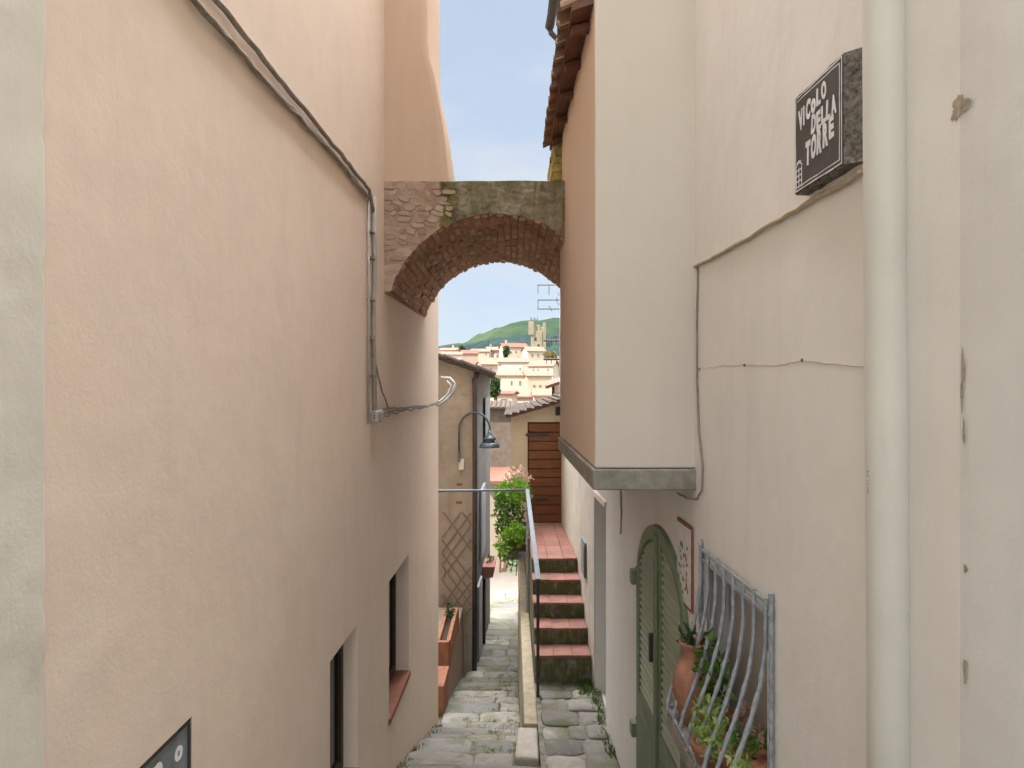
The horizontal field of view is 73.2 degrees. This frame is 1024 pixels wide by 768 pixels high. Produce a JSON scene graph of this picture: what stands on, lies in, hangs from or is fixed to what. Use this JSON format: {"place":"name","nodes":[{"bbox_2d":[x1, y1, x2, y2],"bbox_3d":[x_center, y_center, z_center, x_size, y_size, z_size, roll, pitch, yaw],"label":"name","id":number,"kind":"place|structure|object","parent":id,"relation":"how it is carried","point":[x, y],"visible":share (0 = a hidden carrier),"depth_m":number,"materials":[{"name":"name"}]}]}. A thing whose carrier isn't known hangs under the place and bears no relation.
{"place":"outdoors","nodes":[
{"label":"outdoors","id":0,"kind":"place"},
{"bbox_2d":[401,590,539,767],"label":"path","id":1,"kind":"structure","parent":0,"point":[487,653],"depth_m":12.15,"materials":[{"name":"grey stone"}]},
{"bbox_2d":[438,666,448,716],"bbox_3d":[-0.988,4.256,9.275,0.225,0.683,0.650,0,0,0],"label":"planter box","id":2,"kind":"object","parent":1,"relation":"on","point":[443,680],"visible":0.32,"depth_m":9.13,"materials":[{"name":"ceramic"}]},
{"bbox_2d":[396,670,617,767],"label":"grass tufts","id":3,"kind":"object","parent":1,"relation":"on","point":[584,687],"visible":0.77,"depth_m":7.14,"materials":[{"name":"green plant"}]},
{"bbox_2d":[515,728,539,765],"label":"stone block","id":4,"kind":"structure","parent":1,"relation":"on","point":[527,749],"depth_m":6.14,"materials":[{"name":"beige stone"}]},
{"bbox_2d":[438,318,559,346],"bbox_3d":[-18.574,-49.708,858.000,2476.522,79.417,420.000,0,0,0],"label":"hill","id":5,"kind":"structure","parent":0,"point":[520,328],"depth_m":805.31,"materials":[{"name":"green plant"}]},
{"bbox_2d":[438,0,559,345],"label":"sky","id":6,"kind":"structure","parent":0,"point":[496,56],"materials":[{"name":"blue"}]},
{"bbox_2d":[490,571,517,594],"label":"street","id":7,"kind":"structure","parent":0,"point":[506,581],"depth_m":22.78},
{"bbox_2d":[535,681,619,767],"bbox_3d":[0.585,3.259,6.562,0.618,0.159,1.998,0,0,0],"label":"forecourt paving","id":8,"kind":"structure","parent":0,"point":[557,717],"depth_m":6.40,"materials":[{"name":"stone"}]},
{"bbox_3d":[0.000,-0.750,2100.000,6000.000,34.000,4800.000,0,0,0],"label":"terrain","id":9,"kind":"structure","parent":0,"visible":0},
{"bbox_2d":[0,0,45,767],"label":"cream house","id":10,"kind":"structure","parent":9,"relation":"on","point":[22,386],"depth_m":1.53,"materials":[{"name":"grey paint"}]},
{"bbox_2d":[42,0,454,767],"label":"pink house","id":11,"kind":"structure","parent":9,"relation":"on","point":[240,528],"depth_m":2.65,"materials":[{"name":"paint"}]},
{"bbox_2d":[140,718,190,767],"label":"number plate","id":12,"kind":"object","parent":11,"relation":"attached to","point":[173,750],"visible":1,"depth_m":2.21,"materials":[{"name":"metal"}]},
{"bbox_2d":[190,0,369,199],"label":"cable","id":13,"kind":"object","parent":11,"relation":"attached to","point":[211,19],"visible":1,"depth_m":2.88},
{"bbox_2d":[212,0,374,212],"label":"cable","id":14,"kind":"object","parent":11,"relation":"attached to","point":[229,15],"visible":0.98,"depth_m":3.12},
{"bbox_2d":[330,645,342,767],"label":"window","id":15,"kind":"structure","parent":11,"relation":"in","point":[336,664],"depth_m":4.44,"materials":[{"name":"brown wood"}]},
{"bbox_2d":[367,196,376,423],"bbox_3d":[-0.984,-0.531,4.850,0.036,1.614,0.207,0,0,2],"label":"conduit","id":16,"kind":"object","parent":11,"relation":"attached to","point":[373,258],"visible":0.94,"depth_m":4.89,"materials":[{"name":"grey plastic"}]},
{"bbox_2d":[371,410,383,422],"bbox_3d":[-0.966,0.233,4.959,0.070,0.085,0.161,0,0,0],"label":"junction box","id":17,"kind":"object","parent":11,"relation":"attached to","point":[379,416],"visible":0.97,"depth_m":4.88,"materials":[{"name":"grey plastic"}]},
{"bbox_2d":[389,573,395,681],"bbox_3d":[-1.112,2.125,5.989,0.035,1.070,0.900,0,0,1],"label":"window","id":18,"kind":"structure","parent":11,"relation":"in","point":[392,583],"depth_m":6.38,"materials":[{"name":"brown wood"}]},
{"bbox_2d":[372,351,436,418],"bbox_3d":[-0.936,0.017,6.497,0.032,0.495,3.256,0,0,2],"label":"cable","id":19,"kind":"object","parent":11,"relation":"attached to","point":[400,409],"visible":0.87,"depth_m":5.59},
{"bbox_2d":[436,376,455,406],"bbox_3d":[-0.858,0.103,8.400,0.214,0.399,0.659,0,0,12],"label":"conduit","id":20,"kind":"object","parent":11,"relation":"attached to","point":[447,398],"visible":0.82,"depth_m":8.57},
{"bbox_2d":[438,345,459,351],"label":"town house","id":21,"kind":"structure","parent":9,"relation":"on","point":[452,349],"depth_m":250.53,"materials":[{"name":"paint"}]},
{"bbox_2d":[438,607,463,700],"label":"planter wall","id":22,"kind":"structure","parent":9,"relation":"on","point":[456,670],"depth_m":11.75,"materials":[{"name":"stone"}]},
{"bbox_2d":[438,601,458,665],"bbox_3d":[-0.992,3.820,10.705,0.224,0.556,1.510,0,0,0],"label":"terracotta trough","id":23,"kind":"object","parent":22,"relation":"on","point":[448,631],"visible":0.86,"depth_m":10.43,"materials":[{"name":"ceramic"}]},
{"bbox_2d":[439,352,462,359],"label":"town house","id":24,"kind":"structure","parent":9,"relation":"on","point":[457,355],"depth_m":190.39,"materials":[{"name":"paint"}]},
{"bbox_2d":[458,345,465,351],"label":"tree","id":25,"kind":"object","parent":9,"relation":"on","point":[461,347],"visible":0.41,"depth_m":239.45,"materials":[{"name":"green plant"}]},
{"bbox_2d":[438,352,495,671],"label":"gable house","id":26,"kind":"structure","parent":9,"relation":"on","point":[472,389],"depth_m":12.90,"materials":[{"name":"beige paint"}]},
{"bbox_2d":[441,512,471,615],"bbox_3d":[-1.038,3.356,12.878,0.576,1.926,0.024,0,0,0],"label":"trellis","id":27,"kind":"object","parent":26,"relation":"attached to","point":[460,578],"visible":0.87,"depth_m":12.87,"materials":[{"name":"brown wood"}]},
{"bbox_2d":[459,459,463,469],"bbox_3d":[-0.942,1.494,12.852,0.102,0.204,0.085,0,0,0],"label":"junction box","id":28,"kind":"object","parent":26,"relation":"attached to","point":[461,464],"visible":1,"depth_m":12.81,"materials":[{"name":"white plastic"}]},
{"bbox_2d":[458,411,499,461],"bbox_3d":[-0.615,0.977,12.800,0.776,0.936,0.380,0,0,0],"label":"wall lamp","id":29,"kind":"object","parent":26,"relation":"attached to","point":[489,438],"visible":1,"depth_m":12.78,"materials":[{"name":"metal"}]},
{"bbox_2d":[484,397,488,440],"bbox_3d":[-0.583,0.825,15.801,0.045,1.050,1.201,0,0,2],"label":"awning cloth","id":30,"kind":"object","parent":26,"relation":"attached to","point":[486,411],"visible":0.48,"depth_m":15.56,"materials":[{"name":"white fabric"}]},
{"bbox_2d":[482,554,496,578],"bbox_3d":[-0.496,4.003,15.300,0.272,0.428,0.809,0,0,2],"label":"flower box","id":31,"kind":"object","parent":26,"relation":"attached to","point":[488,566],"visible":1,"depth_m":14.91,"materials":[{"name":"ceramic"}]},
{"bbox_2d":[461,350,478,363],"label":"town house","id":32,"kind":"structure","parent":9,"relation":"on","point":[470,356],"depth_m":205.07,"materials":[{"name":"paint"}]},
{"bbox_2d":[471,349,491,360],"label":"town house","id":33,"kind":"structure","parent":9,"relation":"on","point":[483,354],"depth_m":225.96,"materials":[{"name":"paint"}]},
{"bbox_2d":[475,361,498,371],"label":"town house","id":34,"kind":"structure","parent":9,"relation":"on","point":[492,365],"depth_m":160.32,"materials":[{"name":"paint"}]},
{"bbox_2d":[485,344,498,357],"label":"town house","id":35,"kind":"structure","parent":9,"relation":"on","point":[495,350],"depth_m":232.15,"materials":[{"name":"paint"}]},
{"bbox_2d":[490,376,500,399],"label":"tree","id":36,"kind":"object","parent":9,"relation":"on","point":[495,389],"visible":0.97,"depth_m":87.68,"materials":[{"name":"green plant"}]},
{"bbox_2d":[438,334,558,356],"bbox_3d":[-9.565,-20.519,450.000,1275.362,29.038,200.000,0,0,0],"label":"wood","id":37,"kind":"object","parent":9,"relation":"on","point":[526,339],"visible":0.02,"depth_m":426.51,"materials":[{"name":"green plant"}]},
{"bbox_2d":[490,400,517,572],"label":"stone house","id":38,"kind":"structure","parent":9,"relation":"on","point":[500,456],"depth_m":24.00,"materials":[{"name":"paint"}]},
{"bbox_2d":[502,345,511,357],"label":"tree","id":39,"kind":"object","parent":9,"relation":"on","point":[506,351],"visible":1,"depth_m":214.53,"materials":[{"name":"green plant"}]},
{"bbox_2d":[485,354,529,369],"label":"town house","id":40,"kind":"structure","parent":9,"relation":"on","point":[511,363],"depth_m":180.04,"materials":[{"name":"paint"}]},
{"bbox_2d":[497,391,519,404],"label":"town house","id":41,"kind":"structure","parent":9,"relation":"on","point":[507,395],"depth_m":96.06,"materials":[{"name":"beige paint"}]},
{"bbox_2d":[495,365,528,390],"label":"town house","id":42,"kind":"structure","parent":9,"relation":"on","point":[511,380],"depth_m":140.06,"materials":[{"name":"paint"}]},
{"bbox_2d":[498,340,527,357],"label":"town house","id":43,"kind":"structure","parent":9,"relation":"on","point":[515,350],"depth_m":220.33,"materials":[{"name":"beige paint"}]},
{"bbox_2d":[513,389,532,403],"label":"town house","id":44,"kind":"structure","parent":9,"relation":"on","point":[524,395],"depth_m":105.12,"materials":[{"name":"paint"}]},
{"bbox_2d":[518,559,537,729],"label":"wall","id":45,"kind":"structure","parent":9,"relation":"on","point":[528,707],"depth_m":8.24,"materials":[{"name":"paint"}]},
{"bbox_2d":[504,392,560,563],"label":"landing house","id":46,"kind":"structure","parent":9,"relation":"on","point":[535,435],"depth_m":10.78,"materials":[{"name":"yellow paint"}]},
{"bbox_2d":[526,422,560,522],"bbox_3d":[0.504,1.388,10.796,0.584,1.583,0.097,0,0,0],"label":"door","id":47,"kind":"structure","parent":46,"relation":"in","point":[544,455],"depth_m":10.78,"materials":[{"name":"brown wood"}]},
{"bbox_2d":[521,347,545,360],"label":"town house","id":48,"kind":"structure","parent":9,"relation":"on","point":[533,353],"depth_m":214.31,"materials":[{"name":"paint"}]},
{"bbox_2d":[529,317,545,348],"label":"stone tower","id":49,"kind":"structure","parent":9,"relation":"on","point":[536,338],"depth_m":262.00,"materials":[{"name":"beige stone"}]},
{"bbox_2d":[522,371,553,388],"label":"town house","id":50,"kind":"structure","parent":9,"relation":"on","point":[536,379],"depth_m":138.06,"materials":[{"name":"paint"}]},
{"bbox_2d":[531,389,551,399],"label":"town house","id":51,"kind":"structure","parent":9,"relation":"on","point":[538,393],"depth_m":101.54,"materials":[{"name":"paint"}]},
{"bbox_2d":[527,360,558,378],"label":"town house","id":52,"kind":"structure","parent":9,"relation":"on","point":[553,368],"depth_m":172.70,"materials":[{"name":"paint"}]},
{"bbox_2d":[508,524,591,683],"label":"staircase","id":53,"kind":"structure","parent":9,"relation":"on","point":[565,656],"depth_m":8.04,"materials":[{"name":"red tile"}]},
{"bbox_2d":[493,520,529,573],"bbox_3d":[0.009,2.338,9.919,0.556,0.778,0.429,0,0,-11],"label":"trailing planter","id":54,"kind":"object","parent":53,"relation":"on","point":[514,532],"visible":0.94,"depth_m":9.84,"materials":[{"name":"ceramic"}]},
{"bbox_2d":[490,465,533,544],"bbox_3d":[-0.001,1.779,10.266,0.665,1.237,0.648,0,0,0],"label":"flowering planter","id":55,"kind":"object","parent":53,"relation":"on","point":[513,499],"visible":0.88,"depth_m":10.18,"materials":[{"name":"green plant"}]},
{"bbox_2d":[525,489,540,696],"bbox_3d":[0.242,2.348,8.400,0.055,1.733,2.701,0,0,-1],"label":"handrail","id":56,"kind":"object","parent":53,"relation":"on","point":[529,520],"visible":1,"depth_m":7.62,"materials":[{"name":"metal"}]},
{"bbox_2d":[438,489,524,491],"bbox_3d":[-0.818,1.504,9.478,1.967,0.047,0.962,0,0,-41],"label":"iron bar","id":57,"kind":"object","parent":56,"relation":"attached to","point":[472,490],"visible":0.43,"depth_m":9.74,"materials":[{"name":"grey metal"}]},
{"bbox_2d":[542,350,558,362],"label":"tree","id":58,"kind":"object","parent":9,"relation":"on","point":[550,354],"visible":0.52,"depth_m":203.88,"materials":[{"name":"yellow plant"}]},
{"bbox_2d":[546,377,559,393],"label":"roof shed","id":59,"kind":"structure","parent":9,"relation":"on","point":[554,384],"depth_m":15.00,"materials":[{"name":"beige paint"}]},
{"bbox_2d":[537,284,559,310],"bbox_3d":[1.028,-0.962,16.008,0.904,3.130,0.117,0,0,-8],"label":"tv antenna","id":60,"kind":"object","parent":59,"relation":"attached to","point":[551,309],"visible":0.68,"depth_m":15.96,"materials":[{"name":"metal"}]},
{"bbox_2d":[543,325,559,376],"bbox_3d":[1.226,-0.715,17.000,0.899,1.478,0.060,0,0,0],"label":"tv antenna","id":61,"kind":"object","parent":59,"relation":"attached to","point":[551,340],"visible":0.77,"depth_m":16.98,"materials":[{"name":"metal"}]},
{"bbox_2d":[543,0,1023,767],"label":"bay house","id":62,"kind":"structure","parent":9,"relation":"on","point":[857,508],"depth_m":2.36,"materials":[{"name":"beige paint"}]},
{"bbox_2d":[384,181,564,316],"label":"stone arch","id":63,"kind":"structure","parent":62,"relation":"attached to","point":[452,229],"depth_m":5.35,"materials":[{"name":"brick"}]},
{"bbox_2d":[547,143,561,180],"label":"stub wall","id":64,"kind":"structure","parent":63,"relation":"on","point":[554,173],"depth_m":5.62,"materials":[{"name":"stone"}]},
{"bbox_2d":[545,0,561,39],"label":"gutter","id":65,"kind":"object","parent":62,"relation":"attached to","point":[553,10],"visible":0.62,"depth_m":5.01,"materials":[{"name":"metal"}]},
{"bbox_2d":[581,537,586,577],"bbox_3d":[0.825,2.000,7.959,0.034,0.400,0.320,0,0,-1],"label":"meter box","id":66,"kind":"object","parent":62,"relation":"attached to","point":[583,557],"visible":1,"depth_m":7.83,"materials":[{"name":"paint"}]},
{"bbox_2d":[581,541,583,574],"bbox_3d":[0.811,2.000,7.959,0.005,0.340,0.260,0,0,-1],"label":"door","id":67,"kind":"structure","parent":66,"relation":"in","point":[582,546],"depth_m":7.92,"materials":[{"name":"grey paint"}]},
{"bbox_2d":[620,490,621,533],"bbox_3d":[0.899,1.058,5.693,0.015,0.366,0.036,0,0,0],"label":"cable","id":68,"kind":"object","parent":62,"relation":"attached to","point":[620,511],"visible":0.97,"depth_m":5.69,"materials":[{"name":"metal"}]},
{"bbox_2d":[630,525,688,767],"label":"door","id":69,"kind":"structure","parent":62,"relation":"in","point":[660,607],"depth_m":4.33,"materials":[{"name":"green paint"}]},
{"bbox_2d":[677,517,693,613],"bbox_3d":[0.948,0.985,3.787,0.016,0.460,0.295,0,0,-1],"label":"tile plaque","id":70,"kind":"object","parent":62,"relation":"attached to","point":[685,549],"visible":0.96,"depth_m":3.73,"materials":[{"name":"ceramic"}]},
{"bbox_2d":[677,267,703,499],"bbox_3d":[0.940,0.002,3.657,0.030,1.231,0.394,0,0,-5],"label":"cable","id":71,"kind":"object","parent":62,"relation":"attached to","point":[698,418],"visible":1,"depth_m":3.55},
{"bbox_2d":[672,620,714,726],"bbox_3d":[0.883,1.406,3.337,0.205,0.479,0.226,0,0,0],"label":"clay amphora","id":72,"kind":"object","parent":62,"relation":"on","point":[683,677],"visible":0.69,"depth_m":3.30,"materials":[{"name":"ceramic"}]},
{"bbox_2d":[687,693,738,767],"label":"leafy pot","id":73,"kind":"object","parent":62,"relation":"on","point":[704,739],"visible":0.73,"depth_m":2.90,"materials":[{"name":"ceramic"}]},
{"bbox_2d":[690,628,736,734],"bbox_3d":[0.922,1.385,3.165,0.189,0.519,0.260,0,0,0],"label":"shrub pot","id":74,"kind":"object","parent":62,"relation":"on","point":[711,685],"visible":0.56,"depth_m":3.16,"materials":[{"name":"green plant"}]},
{"bbox_2d":[666,539,774,767],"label":"window grille","id":75,"kind":"object","parent":62,"relation":"attached to","point":[708,611],"depth_m":2.90,"materials":[{"name":"grey metal"}]},
{"bbox_2d":[724,750,753,767],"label":"sprig pot","id":76,"kind":"object","parent":62,"relation":"on","point":[740,762],"visible":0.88,"depth_m":2.62,"materials":[{"name":"ceramic"}]},
{"bbox_2d":[718,699,766,767],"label":"succulent pot","id":77,"kind":"object","parent":62,"relation":"on","point":[754,749],"visible":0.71,"depth_m":2.79,"materials":[{"name":"ceramic"}]},
{"bbox_2d":[729,585,766,743],"bbox_3d":[1.099,1.272,3.043,0.027,0.739,0.754,0,0,-1],"label":"window","id":78,"kind":"structure","parent":62,"relation":"in","point":[760,715],"depth_m":3.16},
{"bbox_2d":[693,169,862,268],"bbox_3d":[0.972,-0.604,2.769,0.021,0.035,1.635,0,0,-1],"label":"cable","id":79,"kind":"object","parent":62,"relation":"attached to","point":[849,180],"visible":0.99,"depth_m":2.41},
{"bbox_2d":[795,47,862,195],"bbox_3d":[0.971,-0.792,2.122,0.049,0.329,0.370,0,0,-1],"label":"street sign","id":80,"kind":"object","parent":62,"relation":"attached to","point":[828,124],"visible":0.99,"depth_m":2.06,"materials":[{"name":"metal"}]}
]}

